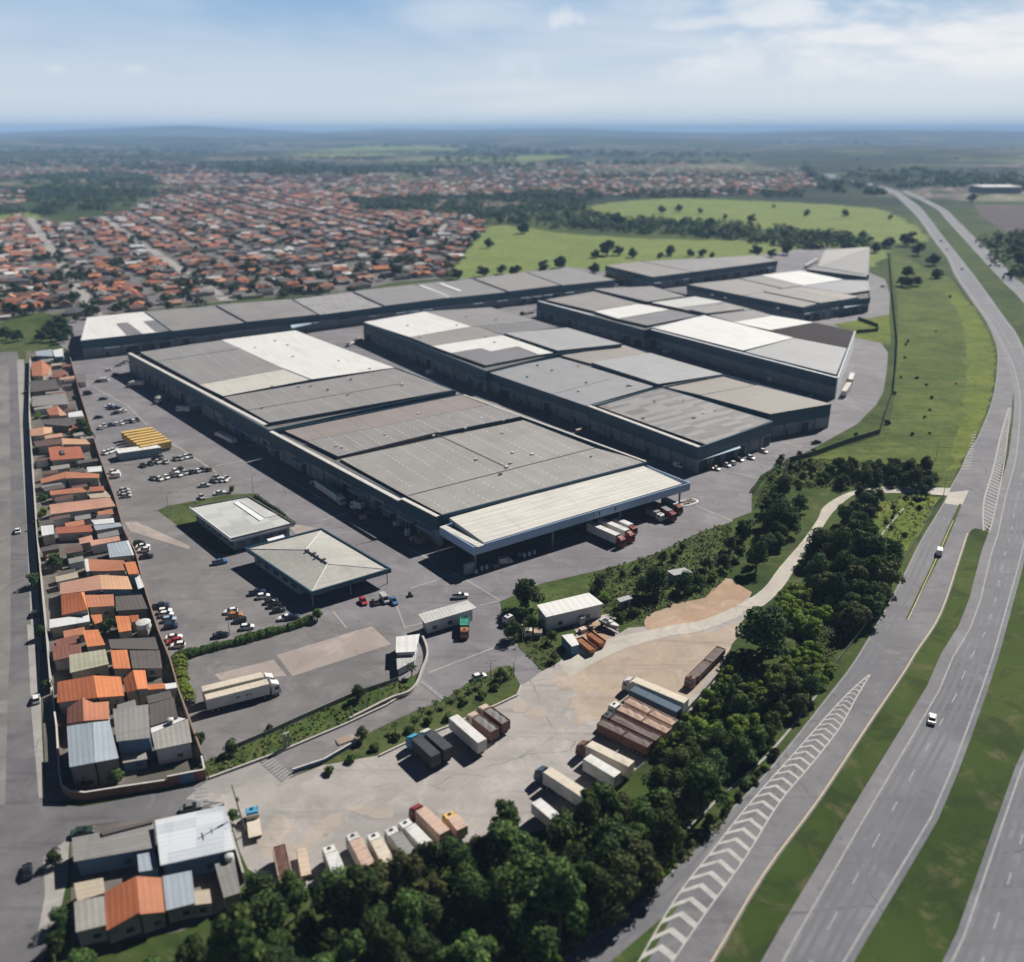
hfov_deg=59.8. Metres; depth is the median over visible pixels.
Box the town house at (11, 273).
[4,271,24,274]
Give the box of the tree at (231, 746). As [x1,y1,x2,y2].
[222,737,239,754]
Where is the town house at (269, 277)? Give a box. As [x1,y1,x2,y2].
[265,274,277,281]
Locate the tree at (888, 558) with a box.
[880,553,899,563]
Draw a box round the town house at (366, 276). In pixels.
[353,275,372,280]
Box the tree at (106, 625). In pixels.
[98,618,116,632]
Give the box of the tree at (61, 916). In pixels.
[47,905,72,929]
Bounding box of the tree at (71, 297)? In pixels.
[66,291,76,303]
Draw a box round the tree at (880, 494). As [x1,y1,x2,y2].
[873,487,884,501]
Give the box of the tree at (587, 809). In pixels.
[568,788,602,835]
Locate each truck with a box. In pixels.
[127,380,145,386]
[152,601,169,608]
[155,393,169,402]
[176,405,192,412]
[201,672,273,701]
[205,679,281,712]
[212,558,227,564]
[214,430,236,444]
[245,805,261,838]
[248,588,265,595]
[314,479,345,505]
[322,844,345,873]
[346,338,361,345]
[346,832,373,867]
[350,499,364,510]
[366,832,392,862]
[384,826,413,861]
[398,818,432,847]
[406,733,440,769]
[409,803,449,845]
[419,728,452,762]
[442,811,467,838]
[452,592,468,598]
[460,617,469,637]
[466,711,498,742]
[477,704,509,734]
[502,613,523,625]
[520,311,534,314]
[524,626,541,638]
[534,765,583,808]
[575,740,634,779]
[586,521,625,547]
[598,518,634,542]
[600,711,660,748]
[607,701,671,739]
[613,517,637,534]
[621,677,688,711]
[645,506,664,521]
[654,503,676,521]
[661,497,682,514]
[684,646,725,688]
[804,258,817,268]
[811,440,821,443]
[848,372,854,383]
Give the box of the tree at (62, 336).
[56,331,67,342]
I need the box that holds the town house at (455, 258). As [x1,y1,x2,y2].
[451,254,461,261]
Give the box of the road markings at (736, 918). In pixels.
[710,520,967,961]
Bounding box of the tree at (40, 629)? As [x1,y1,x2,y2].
[33,625,47,638]
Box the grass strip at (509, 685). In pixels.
[325,665,519,764]
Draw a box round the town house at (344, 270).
[340,268,355,273]
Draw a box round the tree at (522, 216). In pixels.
[517,213,526,220]
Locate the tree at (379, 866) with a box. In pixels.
[371,858,402,917]
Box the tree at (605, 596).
[600,592,610,600]
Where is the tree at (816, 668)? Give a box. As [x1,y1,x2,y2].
[808,662,823,673]
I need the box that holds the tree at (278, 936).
[263,927,289,952]
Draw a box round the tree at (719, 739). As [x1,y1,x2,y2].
[702,726,734,759]
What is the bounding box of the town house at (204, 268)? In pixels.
[196,265,207,271]
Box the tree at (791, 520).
[779,507,801,535]
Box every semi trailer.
[121,427,152,439]
[124,429,155,441]
[127,431,158,443]
[130,433,161,446]
[133,435,164,446]
[136,438,167,446]
[139,440,171,450]
[272,843,291,885]
[449,714,486,755]
[531,798,556,829]
[583,754,620,788]
[597,718,652,757]
[624,697,677,731]
[629,686,681,720]
[841,382,851,397]
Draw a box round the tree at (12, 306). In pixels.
[6,301,18,314]
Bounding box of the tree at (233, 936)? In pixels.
[202,901,268,961]
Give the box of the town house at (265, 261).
[256,259,275,264]
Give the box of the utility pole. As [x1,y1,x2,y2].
[231,785,246,834]
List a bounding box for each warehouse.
[81,268,614,358]
[128,330,455,453]
[266,394,689,574]
[363,307,620,391]
[490,345,722,426]
[536,286,752,347]
[587,387,772,472]
[605,255,777,288]
[651,309,854,398]
[662,375,830,437]
[686,270,869,320]
[806,247,869,279]
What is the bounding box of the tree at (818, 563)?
[804,552,830,578]
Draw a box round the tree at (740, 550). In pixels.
[733,545,745,558]
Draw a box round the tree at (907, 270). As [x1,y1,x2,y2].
[900,266,915,276]
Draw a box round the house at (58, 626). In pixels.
[49,614,89,637]
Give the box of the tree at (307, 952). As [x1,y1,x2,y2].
[294,947,316,961]
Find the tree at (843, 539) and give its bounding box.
[829,525,853,557]
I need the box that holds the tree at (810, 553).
[799,545,821,562]
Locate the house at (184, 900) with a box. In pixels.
[163,871,212,922]
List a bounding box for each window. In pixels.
[93,933,100,938]
[125,859,131,863]
[126,927,133,933]
[154,920,161,925]
[182,910,189,915]
[200,907,206,912]
[207,864,213,868]
[238,541,245,545]
[252,537,259,542]
[265,534,272,538]
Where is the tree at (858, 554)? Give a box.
[852,550,863,561]
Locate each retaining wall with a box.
[292,740,356,772]
[349,630,427,719]
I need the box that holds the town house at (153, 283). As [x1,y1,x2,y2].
[148,280,162,286]
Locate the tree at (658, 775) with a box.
[640,763,671,793]
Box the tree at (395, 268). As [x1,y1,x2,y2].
[388,262,402,273]
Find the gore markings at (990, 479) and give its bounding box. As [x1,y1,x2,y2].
[982,407,1010,531]
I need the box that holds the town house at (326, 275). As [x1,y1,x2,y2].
[317,271,336,278]
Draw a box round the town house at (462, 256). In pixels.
[449,253,465,258]
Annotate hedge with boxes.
[167,654,196,706]
[174,614,313,659]
[254,493,295,522]
[750,464,779,492]
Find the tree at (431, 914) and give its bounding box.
[420,893,441,925]
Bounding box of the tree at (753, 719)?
[747,712,759,725]
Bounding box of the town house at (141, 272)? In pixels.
[136,269,148,275]
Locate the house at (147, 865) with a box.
[137,849,158,876]
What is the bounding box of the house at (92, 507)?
[49,497,115,519]
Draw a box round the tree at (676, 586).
[674,582,682,591]
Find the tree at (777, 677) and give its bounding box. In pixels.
[767,674,785,685]
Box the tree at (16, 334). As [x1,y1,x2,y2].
[9,329,23,340]
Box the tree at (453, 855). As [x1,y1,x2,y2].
[435,834,471,880]
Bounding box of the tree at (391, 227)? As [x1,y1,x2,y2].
[387,224,395,230]
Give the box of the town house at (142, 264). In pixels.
[137,262,149,266]
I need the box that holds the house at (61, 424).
[42,416,84,431]
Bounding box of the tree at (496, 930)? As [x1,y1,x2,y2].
[479,913,510,943]
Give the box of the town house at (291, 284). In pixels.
[284,281,299,287]
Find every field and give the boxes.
[0,212,43,219]
[0,323,50,357]
[281,146,457,156]
[378,155,568,161]
[450,225,890,278]
[577,198,929,243]
[974,205,1023,235]
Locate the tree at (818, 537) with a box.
[804,527,833,551]
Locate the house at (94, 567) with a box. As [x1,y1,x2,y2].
[84,559,138,584]
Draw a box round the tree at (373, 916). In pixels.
[359,904,390,945]
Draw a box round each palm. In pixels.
[391,720,399,731]
[405,663,417,675]
[410,715,418,725]
[416,707,425,716]
[431,699,439,709]
[441,696,450,705]
[463,685,471,694]
[470,679,478,689]
[477,677,484,686]
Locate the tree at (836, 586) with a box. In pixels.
[820,572,848,603]
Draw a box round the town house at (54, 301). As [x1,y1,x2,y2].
[50,299,72,303]
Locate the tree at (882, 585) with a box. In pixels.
[867,581,888,606]
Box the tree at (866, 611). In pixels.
[840,600,872,621]
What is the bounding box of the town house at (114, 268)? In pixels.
[105,267,118,270]
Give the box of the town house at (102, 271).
[100,270,113,275]
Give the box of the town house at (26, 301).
[22,298,35,304]
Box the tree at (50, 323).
[42,320,58,330]
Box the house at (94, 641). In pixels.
[83,629,104,651]
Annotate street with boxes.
[0,239,425,265]
[0,352,222,961]
[5,256,443,288]
[17,277,441,313]
[27,218,102,315]
[42,226,375,244]
[69,222,164,307]
[99,216,232,300]
[127,211,289,294]
[146,204,346,289]
[158,197,393,282]
[181,195,437,277]
[184,188,453,262]
[215,188,461,248]
[248,189,465,236]
[403,223,447,267]
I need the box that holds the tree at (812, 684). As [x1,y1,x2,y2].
[800,673,823,700]
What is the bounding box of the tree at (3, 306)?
[0,303,8,310]
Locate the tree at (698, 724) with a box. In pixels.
[683,716,712,733]
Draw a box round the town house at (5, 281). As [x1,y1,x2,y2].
[0,279,9,283]
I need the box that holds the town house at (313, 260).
[310,258,320,262]
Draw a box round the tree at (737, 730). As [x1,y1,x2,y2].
[728,725,744,738]
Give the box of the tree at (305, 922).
[290,908,318,946]
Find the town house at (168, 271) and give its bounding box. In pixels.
[159,269,173,273]
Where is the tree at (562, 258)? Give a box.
[553,256,565,266]
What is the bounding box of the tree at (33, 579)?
[26,572,39,587]
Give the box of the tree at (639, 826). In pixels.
[620,821,652,851]
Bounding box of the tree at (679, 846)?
[673,823,687,847]
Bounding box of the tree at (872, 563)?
[857,555,884,582]
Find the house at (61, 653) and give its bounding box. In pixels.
[52,644,81,669]
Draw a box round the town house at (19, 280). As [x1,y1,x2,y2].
[9,277,29,284]
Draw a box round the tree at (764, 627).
[735,604,793,657]
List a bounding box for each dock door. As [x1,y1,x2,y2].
[84,350,97,358]
[126,345,138,352]
[142,343,154,350]
[160,341,170,347]
[182,338,189,344]
[196,405,201,412]
[206,408,210,418]
[214,335,221,340]
[233,333,239,337]
[262,440,267,451]
[274,451,279,459]
[284,452,292,466]
[301,464,306,473]
[311,467,317,478]
[325,474,334,487]
[343,483,349,496]
[375,500,381,514]
[390,513,396,520]
[410,521,416,533]
[468,377,472,385]
[478,382,482,390]
[501,389,509,397]
[509,299,515,305]
[532,297,536,302]
[544,402,549,410]
[558,317,563,323]
[599,425,605,435]
[623,335,629,343]
[635,339,641,346]
[651,339,656,346]
[698,459,707,471]
[714,455,720,464]
[724,451,733,461]
[739,445,744,456]
[750,439,759,452]
[763,436,769,447]
[772,427,779,437]
[801,422,808,432]
[851,308,857,314]
[861,306,867,312]
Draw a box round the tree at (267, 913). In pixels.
[248,888,288,936]
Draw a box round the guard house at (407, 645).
[396,634,419,660]
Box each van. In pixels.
[83,390,92,394]
[100,377,108,381]
[108,471,120,477]
[379,591,389,603]
[498,556,512,564]
[673,461,682,468]
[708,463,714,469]
[936,546,942,555]
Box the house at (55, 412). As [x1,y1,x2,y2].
[46,405,83,418]
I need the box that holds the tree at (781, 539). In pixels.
[774,532,787,548]
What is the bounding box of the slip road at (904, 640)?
[562,330,1012,961]
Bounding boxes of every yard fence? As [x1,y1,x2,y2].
[236,677,398,746]
[686,649,733,710]
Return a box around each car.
[15,527,20,533]
[22,861,32,880]
[31,609,37,617]
[32,693,40,704]
[70,826,94,838]
[118,490,130,494]
[119,487,129,491]
[120,493,131,497]
[133,539,144,545]
[136,543,149,548]
[137,546,149,552]
[139,553,153,558]
[149,475,157,480]
[157,607,172,613]
[159,610,173,617]
[161,615,176,622]
[162,474,169,479]
[163,622,178,629]
[165,633,182,640]
[166,636,181,644]
[169,472,176,476]
[170,640,185,648]
[180,802,202,813]
[182,469,188,474]
[198,483,209,487]
[199,493,204,499]
[209,478,218,482]
[212,631,228,638]
[214,490,225,494]
[223,607,237,614]
[228,611,242,618]
[232,616,246,623]
[240,623,254,630]
[256,592,269,599]
[264,597,277,603]
[266,601,281,608]
[272,606,285,612]
[277,613,288,620]
[284,613,299,620]
[359,596,367,604]
[371,597,379,604]
[389,596,398,604]
[471,672,487,680]
[722,461,731,466]
[727,460,736,464]
[734,456,743,461]
[746,454,754,459]
[759,448,767,452]
[927,712,936,724]
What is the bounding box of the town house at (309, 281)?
[300,279,317,284]
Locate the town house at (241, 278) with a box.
[236,277,250,280]
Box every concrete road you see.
[558,490,856,676]
[866,486,950,494]
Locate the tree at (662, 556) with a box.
[657,551,667,563]
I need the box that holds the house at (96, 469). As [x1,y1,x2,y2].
[87,466,102,477]
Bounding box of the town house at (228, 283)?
[219,280,241,288]
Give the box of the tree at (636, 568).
[632,564,641,571]
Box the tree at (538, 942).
[506,912,560,961]
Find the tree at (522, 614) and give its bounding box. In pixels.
[515,606,529,623]
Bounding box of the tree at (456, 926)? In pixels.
[444,913,481,946]
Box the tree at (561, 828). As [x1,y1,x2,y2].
[544,807,581,856]
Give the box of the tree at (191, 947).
[173,932,208,961]
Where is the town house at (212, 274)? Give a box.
[208,273,221,277]
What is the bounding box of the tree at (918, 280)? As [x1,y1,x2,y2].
[913,276,922,285]
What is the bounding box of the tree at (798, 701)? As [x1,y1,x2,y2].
[787,693,808,714]
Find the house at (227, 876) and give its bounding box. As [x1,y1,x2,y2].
[215,861,240,908]
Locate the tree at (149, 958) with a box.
[142,955,173,961]
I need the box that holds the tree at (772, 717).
[763,710,782,730]
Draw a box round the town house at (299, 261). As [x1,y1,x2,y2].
[296,259,308,264]
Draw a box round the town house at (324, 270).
[316,269,332,273]
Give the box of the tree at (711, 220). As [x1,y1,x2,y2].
[704,217,715,226]
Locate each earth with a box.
[579,620,611,649]
[644,578,751,629]
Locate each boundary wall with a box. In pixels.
[67,347,203,759]
[222,794,244,880]
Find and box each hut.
[75,374,85,386]
[617,595,632,609]
[667,567,691,582]
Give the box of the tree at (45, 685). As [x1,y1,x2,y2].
[40,678,52,691]
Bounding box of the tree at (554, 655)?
[549,651,559,660]
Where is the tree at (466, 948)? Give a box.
[436,929,490,961]
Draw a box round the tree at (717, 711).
[711,706,722,718]
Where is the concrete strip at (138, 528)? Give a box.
[125,522,189,548]
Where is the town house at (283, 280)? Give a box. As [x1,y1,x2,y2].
[278,278,289,284]
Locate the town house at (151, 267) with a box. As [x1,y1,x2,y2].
[136,266,155,270]
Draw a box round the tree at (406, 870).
[383,847,428,896]
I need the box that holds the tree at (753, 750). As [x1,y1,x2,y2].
[740,747,759,763]
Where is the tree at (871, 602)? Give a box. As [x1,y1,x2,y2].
[860,592,885,620]
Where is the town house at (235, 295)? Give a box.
[232,291,245,298]
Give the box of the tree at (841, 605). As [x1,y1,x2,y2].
[833,601,846,617]
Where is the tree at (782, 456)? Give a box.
[778,454,784,460]
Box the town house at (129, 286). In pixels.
[123,284,142,291]
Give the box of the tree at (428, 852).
[410,841,443,877]
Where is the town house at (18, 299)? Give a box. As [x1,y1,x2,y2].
[1,297,21,302]
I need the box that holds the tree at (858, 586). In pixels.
[842,579,868,601]
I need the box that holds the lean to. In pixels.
[396,652,415,675]
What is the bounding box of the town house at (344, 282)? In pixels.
[337,279,350,284]
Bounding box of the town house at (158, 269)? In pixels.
[155,267,165,272]
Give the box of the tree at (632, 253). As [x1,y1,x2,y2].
[628,247,637,256]
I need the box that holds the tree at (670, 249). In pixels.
[665,245,675,254]
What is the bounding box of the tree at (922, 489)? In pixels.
[914,482,929,496]
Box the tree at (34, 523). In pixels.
[32,518,40,527]
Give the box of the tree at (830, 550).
[818,543,841,562]
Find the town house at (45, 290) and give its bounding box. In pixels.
[30,289,48,292]
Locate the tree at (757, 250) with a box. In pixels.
[748,244,762,255]
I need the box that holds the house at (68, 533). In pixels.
[41,518,122,545]
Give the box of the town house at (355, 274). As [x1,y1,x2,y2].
[352,271,367,277]
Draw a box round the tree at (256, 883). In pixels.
[238,869,285,909]
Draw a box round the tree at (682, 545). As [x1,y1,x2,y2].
[679,542,686,549]
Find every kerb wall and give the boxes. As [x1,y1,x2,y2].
[209,686,416,778]
[379,684,521,756]
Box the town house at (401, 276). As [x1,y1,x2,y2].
[394,273,410,279]
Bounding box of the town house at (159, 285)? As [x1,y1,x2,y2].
[156,283,166,290]
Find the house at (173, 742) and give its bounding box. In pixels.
[149,697,192,764]
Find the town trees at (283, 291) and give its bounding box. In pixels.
[0,182,484,316]
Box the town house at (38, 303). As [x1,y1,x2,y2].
[33,301,42,307]
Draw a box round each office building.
[189,496,294,550]
[245,528,390,606]
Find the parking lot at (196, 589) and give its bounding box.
[103,447,311,656]
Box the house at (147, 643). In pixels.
[108,637,158,658]
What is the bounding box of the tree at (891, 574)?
[880,560,905,583]
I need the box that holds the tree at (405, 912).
[383,887,425,941]
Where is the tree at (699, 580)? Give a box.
[691,570,706,588]
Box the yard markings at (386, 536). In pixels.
[92,386,863,672]
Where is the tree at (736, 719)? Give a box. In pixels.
[726,711,750,730]
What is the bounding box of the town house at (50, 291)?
[32,287,52,293]
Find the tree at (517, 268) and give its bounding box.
[511,265,521,272]
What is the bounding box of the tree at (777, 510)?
[761,499,788,532]
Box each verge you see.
[774,459,824,487]
[869,496,940,550]
[944,287,996,470]
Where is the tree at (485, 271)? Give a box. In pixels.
[476,265,489,276]
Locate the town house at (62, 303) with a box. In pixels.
[58,299,72,308]
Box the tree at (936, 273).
[931,268,942,277]
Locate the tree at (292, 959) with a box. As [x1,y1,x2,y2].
[278,955,310,961]
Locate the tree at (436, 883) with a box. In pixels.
[420,870,447,901]
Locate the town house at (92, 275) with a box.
[87,274,101,278]
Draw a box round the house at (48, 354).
[35,348,63,361]
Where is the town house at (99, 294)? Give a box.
[96,292,110,298]
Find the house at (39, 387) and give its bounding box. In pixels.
[30,379,59,395]
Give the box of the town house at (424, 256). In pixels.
[415,254,427,258]
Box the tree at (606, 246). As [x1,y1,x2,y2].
[599,240,614,255]
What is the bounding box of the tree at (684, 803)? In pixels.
[669,786,701,825]
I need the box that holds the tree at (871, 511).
[861,503,877,518]
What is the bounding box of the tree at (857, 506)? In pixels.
[851,502,860,511]
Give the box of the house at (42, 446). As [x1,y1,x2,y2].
[33,438,90,453]
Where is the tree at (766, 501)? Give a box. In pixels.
[757,496,772,509]
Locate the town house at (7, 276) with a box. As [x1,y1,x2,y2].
[0,275,14,282]
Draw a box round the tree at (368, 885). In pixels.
[336,864,388,929]
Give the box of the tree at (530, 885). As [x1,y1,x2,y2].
[512,876,553,918]
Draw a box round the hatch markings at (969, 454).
[962,431,975,468]
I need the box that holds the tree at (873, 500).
[867,495,882,511]
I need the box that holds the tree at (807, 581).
[802,572,821,587]
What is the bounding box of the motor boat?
[599,617,618,631]
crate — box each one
[359,514,366,519]
[393,520,400,526]
[405,528,410,536]
[414,533,426,544]
[492,563,499,567]
[542,410,551,415]
[575,428,582,432]
[577,615,585,625]
[578,626,587,633]
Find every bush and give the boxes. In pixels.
[37,507,47,514]
[38,493,47,500]
[65,554,76,563]
[324,766,334,773]
[344,753,355,763]
[369,742,378,751]
[390,732,400,741]
[405,725,414,734]
[423,717,431,723]
[443,712,452,719]
[460,697,468,704]
[477,690,486,699]
[490,683,499,689]
[556,954,564,961]
[571,926,586,936]
[612,611,625,621]
[627,606,640,615]
[654,738,665,748]
[662,861,674,868]
[668,732,676,740]
[675,737,681,744]
[676,720,685,730]
[679,712,692,722]
[691,701,703,712]
[692,712,706,720]
[692,828,704,836]
[696,698,707,704]
[700,688,715,699]
[707,719,725,727]
[710,684,719,692]
[715,680,722,687]
[716,672,725,679]
[718,674,731,683]
[718,698,724,705]
[720,665,734,674]
[721,682,728,691]
[722,705,730,711]
[725,797,734,809]
[726,651,741,662]
[727,659,739,668]
[730,673,742,685]
[737,682,745,688]
[741,686,753,693]
[741,777,753,787]
[742,675,751,681]
[746,682,758,693]
[747,692,757,699]
[750,699,759,710]
[755,680,763,686]
[755,689,770,704]
[760,763,770,769]
[763,671,773,682]
[766,663,778,671]
[769,679,782,688]
[773,600,788,604]
[773,663,790,673]
[775,458,782,464]
[775,670,787,681]
[777,589,792,594]
[777,593,796,602]
[779,604,789,615]
[782,655,791,660]
[783,607,803,620]
[784,583,798,595]
[785,660,795,666]
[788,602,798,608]
[788,647,800,656]
[790,612,803,628]
[790,658,800,666]
[790,676,804,689]
[792,466,800,471]
[792,599,803,606]
[793,665,806,677]
[794,618,808,633]
[797,481,803,487]
[797,592,811,602]
[799,585,805,590]
[799,649,809,656]
[800,655,810,664]
[801,602,812,610]
[801,608,809,615]
[802,617,823,638]
[802,640,813,650]
[804,588,816,601]
[809,656,819,664]
[810,465,817,470]
[811,606,831,621]
[811,641,824,654]
[812,600,821,606]
[814,586,822,596]
[818,477,825,483]
[820,472,831,481]
[820,596,836,609]
[821,604,835,619]
[823,463,836,474]
[831,457,844,470]
[835,473,851,487]
[837,462,850,474]
[839,461,854,471]
[849,458,859,468]
[849,469,860,479]
[859,469,874,483]
[860,464,873,471]
[861,461,871,466]
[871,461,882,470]
[871,471,883,484]
[872,468,883,476]
[882,465,889,476]
[885,464,903,478]
[886,462,896,470]
[887,458,901,464]
[887,475,899,485]
[899,473,911,485]
[901,458,918,471]
[908,468,923,487]
[917,456,933,469]
[922,468,932,476]
[923,475,936,486]
[929,472,939,482]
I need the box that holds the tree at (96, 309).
[93,306,100,314]
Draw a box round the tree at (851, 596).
[842,592,861,603]
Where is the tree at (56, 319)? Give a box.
[52,315,67,323]
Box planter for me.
[335,733,355,745]
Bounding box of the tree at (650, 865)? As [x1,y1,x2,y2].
[625,838,663,891]
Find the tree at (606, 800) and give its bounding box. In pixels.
[591,780,623,828]
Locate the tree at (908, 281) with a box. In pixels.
[902,277,915,286]
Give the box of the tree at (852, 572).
[844,564,870,588]
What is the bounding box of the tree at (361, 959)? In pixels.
[345,957,368,961]
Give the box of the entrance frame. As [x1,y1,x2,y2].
[282,731,289,747]
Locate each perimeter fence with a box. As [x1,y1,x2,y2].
[784,257,897,477]
[856,316,878,332]
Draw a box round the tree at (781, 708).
[773,701,788,717]
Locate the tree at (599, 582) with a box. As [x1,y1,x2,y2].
[593,574,606,589]
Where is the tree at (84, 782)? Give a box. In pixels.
[80,777,92,786]
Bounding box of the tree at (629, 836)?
[618,827,652,874]
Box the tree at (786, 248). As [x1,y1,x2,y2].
[781,243,793,254]
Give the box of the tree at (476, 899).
[451,875,500,928]
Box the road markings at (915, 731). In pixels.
[563,191,1023,961]
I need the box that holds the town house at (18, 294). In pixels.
[13,291,35,297]
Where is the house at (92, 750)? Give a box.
[67,721,121,787]
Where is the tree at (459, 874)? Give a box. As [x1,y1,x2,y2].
[449,862,482,901]
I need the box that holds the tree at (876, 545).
[857,534,890,557]
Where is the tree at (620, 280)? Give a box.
[616,275,629,284]
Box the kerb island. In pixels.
[677,498,697,506]
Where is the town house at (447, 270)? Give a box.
[436,268,452,272]
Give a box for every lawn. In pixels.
[158,493,290,553]
[289,524,314,533]
[518,635,562,669]
[836,315,890,344]
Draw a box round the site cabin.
[562,634,578,655]
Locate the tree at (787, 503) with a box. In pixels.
[772,496,789,513]
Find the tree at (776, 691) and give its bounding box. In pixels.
[766,681,785,708]
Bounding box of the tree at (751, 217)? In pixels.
[747,214,756,221]
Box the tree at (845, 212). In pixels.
[842,209,848,215]
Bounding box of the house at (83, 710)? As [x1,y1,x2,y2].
[67,697,109,725]
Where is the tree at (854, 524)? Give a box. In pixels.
[847,519,863,539]
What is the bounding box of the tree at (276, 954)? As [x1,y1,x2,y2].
[262,943,297,961]
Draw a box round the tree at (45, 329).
[41,326,49,334]
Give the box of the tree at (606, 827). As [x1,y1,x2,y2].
[591,817,631,854]
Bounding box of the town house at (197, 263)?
[192,260,205,267]
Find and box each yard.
[54,245,889,781]
[572,623,739,711]
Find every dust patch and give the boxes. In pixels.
[254,828,272,859]
[268,814,294,839]
[275,840,310,869]
[300,813,340,848]
[348,805,394,818]
[451,743,470,753]
[513,701,529,711]
[525,705,546,719]
[552,673,571,689]
[557,667,578,692]
[564,691,599,708]
[571,711,600,724]
[574,675,586,706]
[575,696,593,715]
[591,703,607,717]
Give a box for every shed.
[34,405,52,414]
[35,457,48,467]
[39,519,54,530]
[41,544,59,559]
[42,469,58,477]
[42,482,61,493]
[43,484,64,497]
[45,390,63,394]
[45,433,62,441]
[45,560,61,571]
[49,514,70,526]
[50,464,69,473]
[51,363,61,369]
[52,375,62,382]
[55,494,73,503]
[56,572,78,589]
[56,634,79,645]
[57,569,75,575]
[59,376,74,383]
[61,364,71,371]
[61,384,71,390]
[63,627,84,642]
[64,378,74,385]
[64,407,75,416]
[64,545,83,557]
[65,520,84,525]
[68,556,84,568]
[69,427,78,437]
[71,468,84,472]
[71,484,87,492]
[73,432,83,438]
[74,514,91,524]
[77,458,97,468]
[79,535,92,550]
[80,435,93,443]
[90,536,119,553]
[96,514,110,519]
[97,509,113,517]
[97,530,119,541]
[117,700,136,707]
[146,690,171,703]
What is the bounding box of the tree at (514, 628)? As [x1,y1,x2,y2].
[503,620,523,639]
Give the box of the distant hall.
[969,185,1022,192]
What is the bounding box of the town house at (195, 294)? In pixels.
[189,288,214,296]
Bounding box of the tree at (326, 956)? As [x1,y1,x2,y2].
[307,946,336,961]
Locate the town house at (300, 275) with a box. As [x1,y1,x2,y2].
[295,273,305,277]
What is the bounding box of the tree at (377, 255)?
[370,251,382,258]
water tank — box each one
[136,618,152,636]
[167,717,173,724]
[225,852,234,861]
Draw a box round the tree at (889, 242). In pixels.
[881,236,895,247]
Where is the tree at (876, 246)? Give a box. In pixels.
[870,242,880,252]
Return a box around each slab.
[215,660,286,680]
[277,626,390,675]
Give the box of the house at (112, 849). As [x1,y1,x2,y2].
[72,820,155,875]
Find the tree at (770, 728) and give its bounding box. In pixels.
[763,721,777,743]
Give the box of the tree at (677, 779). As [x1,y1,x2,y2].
[668,767,699,801]
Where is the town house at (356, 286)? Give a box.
[346,284,362,289]
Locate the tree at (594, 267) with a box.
[588,262,600,273]
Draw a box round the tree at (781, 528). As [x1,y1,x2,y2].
[770,521,788,536]
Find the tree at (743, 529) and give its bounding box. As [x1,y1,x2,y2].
[734,519,754,540]
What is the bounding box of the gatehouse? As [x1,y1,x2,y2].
[418,600,475,633]
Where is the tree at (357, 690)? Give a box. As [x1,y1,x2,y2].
[351,684,365,698]
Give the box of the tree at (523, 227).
[516,221,529,233]
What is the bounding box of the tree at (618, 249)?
[612,245,623,254]
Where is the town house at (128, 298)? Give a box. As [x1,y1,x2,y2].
[125,295,148,302]
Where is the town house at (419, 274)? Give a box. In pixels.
[415,271,433,278]
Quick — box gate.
[179,773,194,784]
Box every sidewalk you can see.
[0,359,10,804]
[17,359,41,648]
[27,624,44,797]
[36,838,68,941]
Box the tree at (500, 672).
[493,667,507,679]
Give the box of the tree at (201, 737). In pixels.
[193,731,205,744]
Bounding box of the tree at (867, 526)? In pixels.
[851,521,878,538]
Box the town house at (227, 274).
[223,272,239,277]
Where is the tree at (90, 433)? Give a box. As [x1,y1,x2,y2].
[85,431,95,439]
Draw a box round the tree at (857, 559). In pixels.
[849,554,858,566]
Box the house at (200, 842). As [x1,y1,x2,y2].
[155,806,234,875]
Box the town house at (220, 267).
[214,264,226,270]
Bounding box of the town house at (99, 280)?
[87,278,105,284]
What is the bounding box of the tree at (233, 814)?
[228,808,239,821]
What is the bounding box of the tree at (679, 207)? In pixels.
[674,204,682,211]
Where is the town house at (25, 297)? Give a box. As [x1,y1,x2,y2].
[20,295,31,300]
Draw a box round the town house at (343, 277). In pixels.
[328,276,348,282]
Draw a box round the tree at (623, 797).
[606,791,631,823]
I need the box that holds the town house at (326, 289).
[314,286,330,292]
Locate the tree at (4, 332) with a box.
[0,325,11,339]
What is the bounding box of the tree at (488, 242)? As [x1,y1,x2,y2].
[483,238,494,247]
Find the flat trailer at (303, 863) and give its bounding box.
[296,848,310,879]
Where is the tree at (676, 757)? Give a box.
[664,746,691,773]
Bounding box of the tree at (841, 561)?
[829,549,857,572]
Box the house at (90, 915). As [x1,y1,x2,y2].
[74,878,107,945]
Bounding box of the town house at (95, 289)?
[93,287,105,293]
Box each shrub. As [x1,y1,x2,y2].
[642,881,652,889]
[651,744,666,760]
[674,848,685,860]
[685,839,694,849]
[703,813,716,825]
[704,696,721,709]
[719,710,729,723]
[721,808,729,817]
[733,790,742,801]
[743,650,753,657]
[750,775,759,784]
[753,769,761,777]
[768,747,780,760]
[799,472,806,478]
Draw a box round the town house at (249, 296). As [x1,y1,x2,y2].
[240,293,263,299]
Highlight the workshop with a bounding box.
[537,593,602,630]
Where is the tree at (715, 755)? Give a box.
[703,747,730,783]
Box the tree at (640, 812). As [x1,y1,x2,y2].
[627,799,653,828]
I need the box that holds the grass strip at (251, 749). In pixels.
[195,672,419,778]
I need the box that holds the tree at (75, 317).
[71,313,79,321]
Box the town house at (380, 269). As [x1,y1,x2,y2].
[369,265,390,272]
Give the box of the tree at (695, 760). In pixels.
[684,756,718,791]
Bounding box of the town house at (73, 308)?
[64,307,83,315]
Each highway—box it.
[781,190,1023,961]
[824,174,900,192]
[903,191,1023,961]
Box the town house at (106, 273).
[103,272,119,275]
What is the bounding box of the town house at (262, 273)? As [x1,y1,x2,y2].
[256,271,268,276]
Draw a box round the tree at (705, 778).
[682,762,729,817]
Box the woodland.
[0,139,1023,279]
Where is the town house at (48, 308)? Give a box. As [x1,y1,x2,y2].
[40,303,54,309]
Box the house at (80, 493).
[50,486,110,502]

